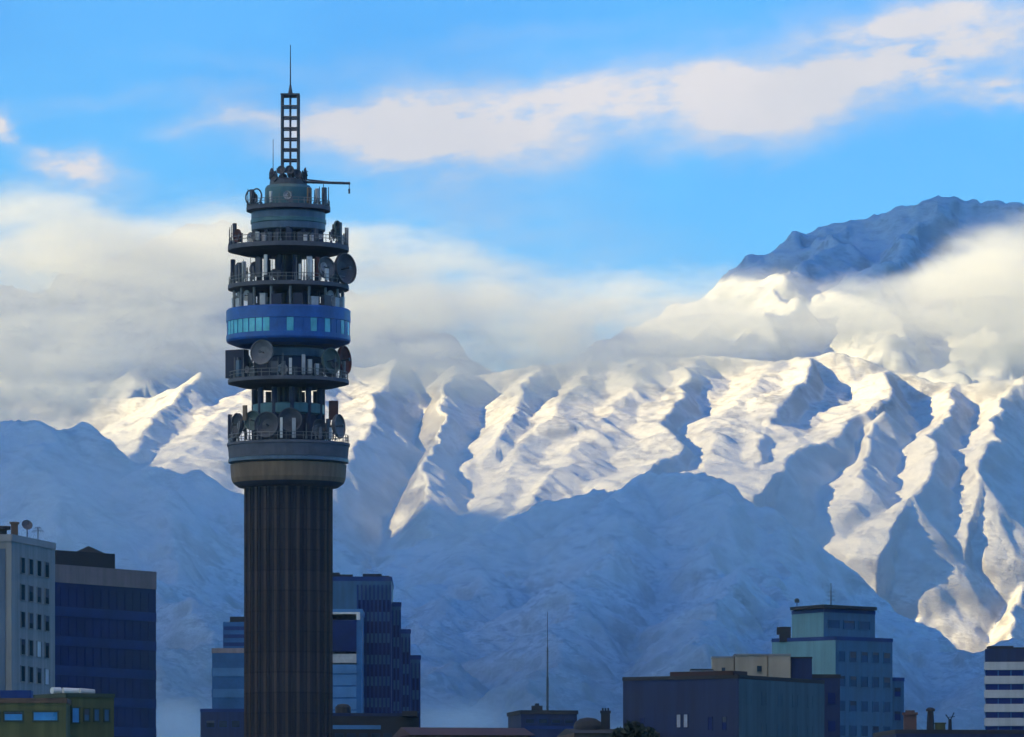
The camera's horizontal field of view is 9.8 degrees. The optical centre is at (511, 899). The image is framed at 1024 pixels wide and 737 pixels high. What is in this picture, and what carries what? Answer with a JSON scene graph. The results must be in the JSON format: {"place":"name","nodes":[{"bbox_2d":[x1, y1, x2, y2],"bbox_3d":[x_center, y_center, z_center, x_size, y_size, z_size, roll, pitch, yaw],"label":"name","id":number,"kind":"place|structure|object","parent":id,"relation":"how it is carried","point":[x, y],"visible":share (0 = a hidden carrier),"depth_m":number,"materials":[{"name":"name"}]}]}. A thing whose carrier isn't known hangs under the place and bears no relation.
{"place":"outdoors","nodes":[
{"label":"outdoors","id":0,"kind":"place"},
{"bbox_2d":[0,534,55,694],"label":"office building","id":1,"kind":"structure","parent":0,"point":[27,613],"depth_m":484.35,"materials":[{"name":"grey concrete"}]},
{"bbox_2d":[0,526,10,533],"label":"roof vent","id":2,"kind":"object","parent":1,"relation":"on","point":[3,529],"visible":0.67,"depth_m":489.67,"materials":[{"name":"metal"}]},
{"bbox_2d":[10,522,18,534],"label":"chimney","id":3,"kind":"object","parent":1,"relation":"on","point":[14,528],"visible":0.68,"depth_m":489.75,"materials":[{"name":"brown brick"}]},
{"bbox_2d":[20,557,25,573],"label":"window","id":4,"kind":"structure","parent":1,"relation":"in","point":[22,559],"depth_m":482.94,"materials":[{"name":"blue glass"}]},
{"bbox_2d":[20,583,25,600],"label":"window","id":5,"kind":"structure","parent":1,"relation":"in","point":[22,586],"depth_m":482.94,"materials":[{"name":"blue glass"}]},
{"bbox_2d":[20,611,25,627],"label":"window","id":6,"kind":"structure","parent":1,"relation":"in","point":[22,613],"depth_m":482.94,"materials":[{"name":"glass"}]},
{"bbox_2d":[20,638,25,655],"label":"window","id":7,"kind":"structure","parent":1,"relation":"in","point":[22,641],"depth_m":482.94,"materials":[{"name":"glass"}]},
{"bbox_2d":[20,665,25,681],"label":"window","id":8,"kind":"structure","parent":1,"relation":"in","point":[22,667],"depth_m":482.94,"materials":[{"name":"glass"}]},
{"bbox_2d":[22,520,32,536],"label":"satellite dish","id":9,"kind":"object","parent":1,"relation":"on","point":[27,524],"visible":0.93,"depth_m":490.05,"materials":[{"name":"paint"}]},
{"bbox_2d":[29,558,33,575],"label":"window","id":10,"kind":"structure","parent":1,"relation":"in","point":[31,561],"depth_m":485.42,"materials":[{"name":"blue glass"}]},
{"bbox_2d":[29,585,33,601],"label":"window","id":11,"kind":"structure","parent":1,"relation":"in","point":[31,588],"depth_m":485.36,"materials":[{"name":"blue glass"}]},
{"bbox_2d":[29,612,33,629],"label":"window","id":12,"kind":"structure","parent":1,"relation":"in","point":[31,615],"depth_m":485.30,"materials":[{"name":"glass"}]},
{"bbox_2d":[29,639,33,656],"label":"window","id":13,"kind":"structure","parent":1,"relation":"in","point":[31,642],"depth_m":485.42,"materials":[{"name":"glass"}]},
{"bbox_2d":[29,666,33,682],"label":"window","id":14,"kind":"structure","parent":1,"relation":"in","point":[31,669],"depth_m":485.42,"materials":[{"name":"glass"}]},
{"bbox_2d":[37,560,41,576],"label":"window","id":15,"kind":"structure","parent":1,"relation":"in","point":[39,563],"depth_m":487.56,"materials":[{"name":"blue glass"}]},
{"bbox_2d":[37,586,41,603],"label":"window","id":16,"kind":"structure","parent":1,"relation":"in","point":[39,589],"depth_m":487.56,"materials":[{"name":"blue glass"}]},
{"bbox_2d":[37,613,41,630],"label":"window","id":17,"kind":"structure","parent":1,"relation":"in","point":[39,616],"depth_m":487.56,"materials":[{"name":"glass"}]},
{"bbox_2d":[37,641,41,657],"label":"window","id":18,"kind":"structure","parent":1,"relation":"in","point":[39,643],"depth_m":487.56,"materials":[{"name":"blue glass"}]},
{"bbox_2d":[37,667,41,683],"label":"window","id":19,"kind":"structure","parent":1,"relation":"in","point":[39,670],"depth_m":487.56,"materials":[{"name":"glass"}]},
{"bbox_2d":[45,561,49,578],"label":"window","id":20,"kind":"structure","parent":1,"relation":"in","point":[47,564],"depth_m":489.83,"materials":[{"name":"blue glass"}]},
{"bbox_2d":[45,588,49,604],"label":"window","id":21,"kind":"structure","parent":1,"relation":"in","point":[47,590],"depth_m":489.83,"materials":[{"name":"blue glass"}]},
{"bbox_2d":[45,615,49,631],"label":"window","id":22,"kind":"structure","parent":1,"relation":"in","point":[47,617],"depth_m":489.83,"materials":[{"name":"glass"}]},
{"bbox_2d":[45,642,49,658],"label":"window","id":23,"kind":"structure","parent":1,"relation":"in","point":[47,644],"depth_m":489.83,"materials":[{"name":"glass"}]},
{"bbox_2d":[45,668,49,684],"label":"window","id":24,"kind":"structure","parent":1,"relation":"in","point":[47,671],"depth_m":489.83,"materials":[{"name":"blue glass"}]},
{"bbox_2d":[55,546,156,736],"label":"glass building","id":25,"kind":"structure","parent":0,"point":[105,626],"depth_m":709.84,"materials":[{"name":"glass"}]},
{"bbox_2d":[200,709,243,736],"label":"building","id":26,"kind":"structure","parent":0,"point":[221,722],"depth_m":899.81,"materials":[{"name":"blue stone"}]},
{"bbox_2d":[206,720,214,727],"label":"window","id":27,"kind":"structure","parent":26,"relation":"in","point":[209,723],"depth_m":899.83,"materials":[{"name":"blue glass"}]},
{"bbox_2d":[218,720,227,727],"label":"window","id":28,"kind":"structure","parent":26,"relation":"in","point":[221,723],"depth_m":899.83,"materials":[{"name":"blue glass"}]},
{"bbox_2d":[231,720,239,727],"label":"window","id":29,"kind":"structure","parent":26,"relation":"in","point":[234,723],"depth_m":899.61,"materials":[{"name":"blue glass"}]},
{"bbox_2d":[212,617,243,708],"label":"glass tower","id":30,"kind":"structure","parent":0,"point":[228,675],"depth_m":999.88,"materials":[{"name":"blue glass"}]},
{"bbox_2d":[225,45,356,736],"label":"telecom tower","id":31,"kind":"structure","parent":0,"point":[288,461],"depth_m":705.70,"materials":[{"name":"concrete"}]},
{"bbox_2d":[333,711,419,736],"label":"building","id":32,"kind":"structure","parent":0,"point":[368,724],"depth_m":760.98,"materials":[{"name":"concrete"}]},
{"bbox_2d":[335,733,343,736],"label":"window","id":33,"kind":"structure","parent":32,"relation":"in","point":[336,734],"depth_m":760.33,"materials":[{"name":"blue glass"}]},
{"bbox_2d":[335,704,350,712],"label":"water tank","id":34,"kind":"object","parent":32,"relation":"on","point":[342,708],"visible":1,"depth_m":765.20,"materials":[{"name":"metal"}]},
{"bbox_2d":[347,733,355,736],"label":"window","id":35,"kind":"structure","parent":32,"relation":"in","point":[348,734],"depth_m":760.70,"materials":[{"name":"blue glass"}]},
{"bbox_2d":[359,733,367,736],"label":"window","id":36,"kind":"structure","parent":32,"relation":"in","point":[360,734],"depth_m":760.88,"materials":[{"name":"blue glass"}]},
{"bbox_2d":[371,733,379,736],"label":"window","id":37,"kind":"structure","parent":32,"relation":"in","point":[372,734],"depth_m":761.07,"materials":[{"name":"blue glass"}]},
{"bbox_2d":[383,733,391,736],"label":"window","id":38,"kind":"structure","parent":32,"relation":"in","point":[384,734],"depth_m":761.26,"materials":[{"name":"blue glass"}]},
{"bbox_2d":[333,573,420,726],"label":"stepped tower","id":39,"kind":"structure","parent":0,"point":[376,666],"depth_m":950.01,"materials":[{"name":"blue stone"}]},
{"bbox_2d":[393,727,534,736],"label":"building","id":40,"kind":"structure","parent":0,"point":[452,732],"depth_m":623.28,"materials":[{"name":"brown paint"}]},
{"bbox_2d":[0,352,1023,652],"bbox_3d":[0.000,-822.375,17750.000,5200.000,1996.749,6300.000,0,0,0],"label":"snow mountains","id":41,"kind":"structure","parent":0,"point":[898,492],"depth_m":18675.01,"materials":[{"name":"white snow"}]},
{"bbox_2d":[0,420,1023,736],"bbox_3d":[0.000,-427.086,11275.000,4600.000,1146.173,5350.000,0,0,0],"label":"foothills","id":42,"kind":"structure","parent":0,"point":[646,574],"depth_m":11873.52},
{"bbox_2d":[0,195,1023,401],"bbox_3d":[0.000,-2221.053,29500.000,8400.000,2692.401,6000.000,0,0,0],"label":"clouds","id":43,"kind":"structure","parent":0,"point":[931,289],"depth_m":28621.61,"materials":[{"name":"white"}]},
{"bbox_2d":[0,0,1023,371],"label":"sky","id":44,"kind":"structure","parent":0,"point":[532,182],"materials":[{"name":"blue"}]},
{"bbox_2d":[507,703,577,736],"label":"flat roofed building","id":45,"kind":"structure","parent":0,"point":[536,720],"depth_m":700.52,"materials":[{"name":"concrete"}]},
{"bbox_2d":[525,719,534,723],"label":"window","id":46,"kind":"structure","parent":45,"relation":"in","point":[527,721],"depth_m":700.10,"materials":[{"name":"blue glass"}]},
{"bbox_2d":[538,719,547,723],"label":"window","id":47,"kind":"structure","parent":45,"relation":"in","point":[540,721],"depth_m":700.36,"materials":[{"name":"blue glass"}]},
{"bbox_2d":[546,612,548,709],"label":"radio mast","id":48,"kind":"object","parent":45,"relation":"on","point":[547,688],"visible":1,"depth_m":704.95,"materials":[{"name":"metal"}]},
{"bbox_2d":[551,719,560,723],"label":"window","id":49,"kind":"structure","parent":45,"relation":"in","point":[553,721],"depth_m":700.62,"materials":[{"name":"blue glass"}]},
{"bbox_2d":[565,719,573,723],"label":"window","id":50,"kind":"structure","parent":45,"relation":"in","point":[567,721],"depth_m":700.79,"materials":[{"name":"blue glass"}]},
{"bbox_2d":[622,671,824,736],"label":"apartment block","id":51,"kind":"structure","parent":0,"point":[713,704],"depth_m":563.60,"materials":[{"name":"concrete"}]},
{"bbox_2d":[639,718,644,725],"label":"window","id":52,"kind":"structure","parent":51,"relation":"in","point":[642,720],"depth_m":564.89,"materials":[{"name":"blue glass"}]},
{"bbox_2d":[676,714,680,727],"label":"window","id":53,"kind":"structure","parent":51,"relation":"in","point":[678,716],"depth_m":563.10,"materials":[{"name":"grey glass"}]},
{"bbox_2d":[683,714,687,727],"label":"window","id":54,"kind":"structure","parent":51,"relation":"in","point":[685,716],"depth_m":562.69,"materials":[{"name":"grey glass"}]},
{"bbox_2d":[690,669,712,671],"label":"roof room","id":55,"kind":"object","parent":51,"relation":"on","point":[692,670],"visible":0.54,"depth_m":573.04,"materials":[{"name":"paint"}]},
{"bbox_2d":[707,716,712,729],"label":"window","id":56,"kind":"structure","parent":51,"relation":"in","point":[709,718],"depth_m":561.45,"materials":[{"name":"blue glass"}]},
{"bbox_2d":[711,656,733,670],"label":"roof room","id":57,"kind":"object","parent":51,"relation":"on","point":[722,663],"visible":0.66,"depth_m":575.00,"materials":[{"name":"beige paint"}]},
{"bbox_2d":[722,716,726,729],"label":"window","id":58,"kind":"structure","parent":51,"relation":"in","point":[724,718],"depth_m":560.63,"materials":[{"name":"blue glass"}]},
{"bbox_2d":[733,654,767,675],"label":"roof room","id":59,"kind":"object","parent":51,"relation":"on","point":[753,664],"visible":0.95,"depth_m":574.50,"materials":[{"name":"beige paint"}]},
{"bbox_2d":[756,665,761,671],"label":"window","id":60,"kind":"structure","parent":59,"relation":"in","point":[758,667],"depth_m":574.49,"materials":[{"name":"blue glass"}]},
{"bbox_2d":[767,654,790,677],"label":"roof room","id":61,"kind":"object","parent":51,"relation":"on","point":[778,665],"visible":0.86,"depth_m":574.00,"materials":[{"name":"beige paint"}]},
{"bbox_2d":[792,694,797,706],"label":"window","id":62,"kind":"structure","parent":51,"relation":"in","point":[792,694],"depth_m":568.90,"materials":[{"name":"blue glass"}]},
{"bbox_2d":[790,657,811,678],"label":"roof room","id":63,"kind":"object","parent":51,"relation":"on","point":[800,667],"visible":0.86,"depth_m":575.00,"materials":[{"name":"paint"}]},
{"bbox_2d":[812,674,840,736],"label":"flat roofed building","id":64,"kind":"structure","parent":0,"point":[832,706],"depth_m":640.33,"materials":[{"name":"concrete"}]},
{"bbox_2d":[827,692,835,703],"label":"window","id":65,"kind":"structure","parent":64,"relation":"in","point":[831,696],"depth_m":640.26,"materials":[{"name":"blue glass"}]},
{"bbox_2d":[827,720,835,731],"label":"window","id":66,"kind":"structure","parent":64,"relation":"in","point":[831,724],"depth_m":640.26,"materials":[{"name":"blue glass"}]},
{"bbox_2d":[772,604,904,736],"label":"stepped tower","id":67,"kind":"structure","parent":0,"point":[849,647],"depth_m":804.98,"materials":[{"name":"blue stone"}]},
{"bbox_2d":[873,729,1023,736],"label":"building","id":68,"kind":"structure","parent":0,"point":[951,733],"depth_m":600.77,"materials":[{"name":"concrete"}]},
{"bbox_2d":[902,710,917,729],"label":"chimney","id":69,"kind":"object","parent":68,"relation":"on","point":[909,719],"visible":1,"depth_m":603.40,"materials":[{"name":"red brick"}]},
{"bbox_2d":[926,707,934,729],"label":"flue","id":70,"kind":"object","parent":68,"relation":"on","point":[930,718],"visible":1,"depth_m":604.69,"materials":[{"name":"metal"}]},
{"bbox_2d":[934,723,945,729],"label":"roof vent","id":71,"kind":"object","parent":68,"relation":"on","point":[939,726],"visible":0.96,"depth_m":605.40,"materials":[{"name":"metal"}]},
{"bbox_2d":[946,713,954,729],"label":"forked aerial","id":72,"kind":"object","parent":68,"relation":"on","point":[949,724],"visible":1,"depth_m":604.92,"materials":[{"name":"metal"}]},
{"bbox_2d":[984,646,1023,729],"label":"striped building","id":73,"kind":"structure","parent":0,"point":[1004,688],"depth_m":719.70,"materials":[{"name":"white glass"}]},
{"label":"ground","id":74,"kind":"structure","parent":0,"visible":0},
{"bbox_2d":[0,690,70,736],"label":"building","id":75,"kind":"structure","parent":74,"relation":"on","point":[24,713],"depth_m":430.00,"materials":[{"name":"green paint"}]},
{"bbox_2d":[3,710,23,721],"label":"window","id":76,"kind":"structure","parent":75,"relation":"in","point":[8,715],"depth_m":429.95,"materials":[{"name":"blue glass"}]},
{"bbox_2d":[32,710,58,721],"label":"window","id":77,"kind":"structure","parent":75,"relation":"in","point":[37,715],"depth_m":429.95,"materials":[{"name":"blue glass"}]},
{"bbox_2d":[33,693,114,736],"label":"building","id":78,"kind":"structure","parent":74,"relation":"on","point":[91,714],"depth_m":435.06,"materials":[{"name":"green paint"}]},
{"bbox_2d":[50,687,61,693],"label":"roof duct","id":79,"kind":"object","parent":78,"relation":"on","point":[53,690],"visible":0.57,"depth_m":441.05,"materials":[{"name":"silver metal"}]},
{"bbox_2d":[62,688,79,692],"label":"roof duct","id":80,"kind":"object","parent":78,"relation":"on","point":[70,690],"visible":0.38,"depth_m":441.06,"materials":[{"name":"silver metal"}]},
{"bbox_2d":[71,707,79,723],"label":"window","id":81,"kind":"structure","parent":78,"relation":"in","point":[75,711],"depth_m":434.39,"materials":[{"name":"blue glass"}]},
{"bbox_2d":[83,708,89,721],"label":"window","id":82,"kind":"structure","parent":78,"relation":"in","point":[86,711],"depth_m":434.81,"materials":[{"name":"blue glass"}]},
{"bbox_2d":[79,688,94,692],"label":"roof duct","id":83,"kind":"object","parent":78,"relation":"on","point":[83,690],"visible":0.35,"depth_m":441.05,"materials":[{"name":"metal"}]},
{"bbox_2d":[93,708,99,721],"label":"window","id":84,"kind":"structure","parent":78,"relation":"in","point":[96,711],"depth_m":435.24,"materials":[{"name":"blue glass"}]},
{"bbox_2d":[103,708,109,721],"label":"window","id":85,"kind":"structure","parent":78,"relation":"in","point":[106,711],"depth_m":435.66,"materials":[{"name":"blue glass"}]},
{"bbox_2d":[557,729,659,736],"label":"building","id":86,"kind":"structure","parent":74,"relation":"on","point":[584,733],"depth_m":560.99,"materials":[{"name":"brown paint"}]},
{"bbox_2d":[574,717,601,729],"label":"dome","id":87,"kind":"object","parent":86,"relation":"on","point":[587,723],"visible":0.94,"depth_m":564.95,"materials":[{"name":"metal"}]},
{"bbox_2d":[600,708,610,729],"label":"chimney","id":88,"kind":"object","parent":86,"relation":"on","point":[605,719],"visible":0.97,"depth_m":565.60,"materials":[{"name":"brick"}]},
{"bbox_2d":[609,726,622,736],"bbox_3d":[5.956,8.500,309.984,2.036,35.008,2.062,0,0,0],"label":"broadleaf tree","id":89,"kind":"object","parent":74,"relation":"on","point":[616,732],"visible":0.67,"depth_m":310.05,"materials":[{"name":"green plant"}]},
{"bbox_2d":[620,720,658,736],"bbox_3d":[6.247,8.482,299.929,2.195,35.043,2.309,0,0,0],"label":"broadleaf tree","id":90,"kind":"object","parent":74,"relation":"on","point":[636,729],"visible":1,"depth_m":299.29,"materials":[{"name":"green plant"}]}
]}

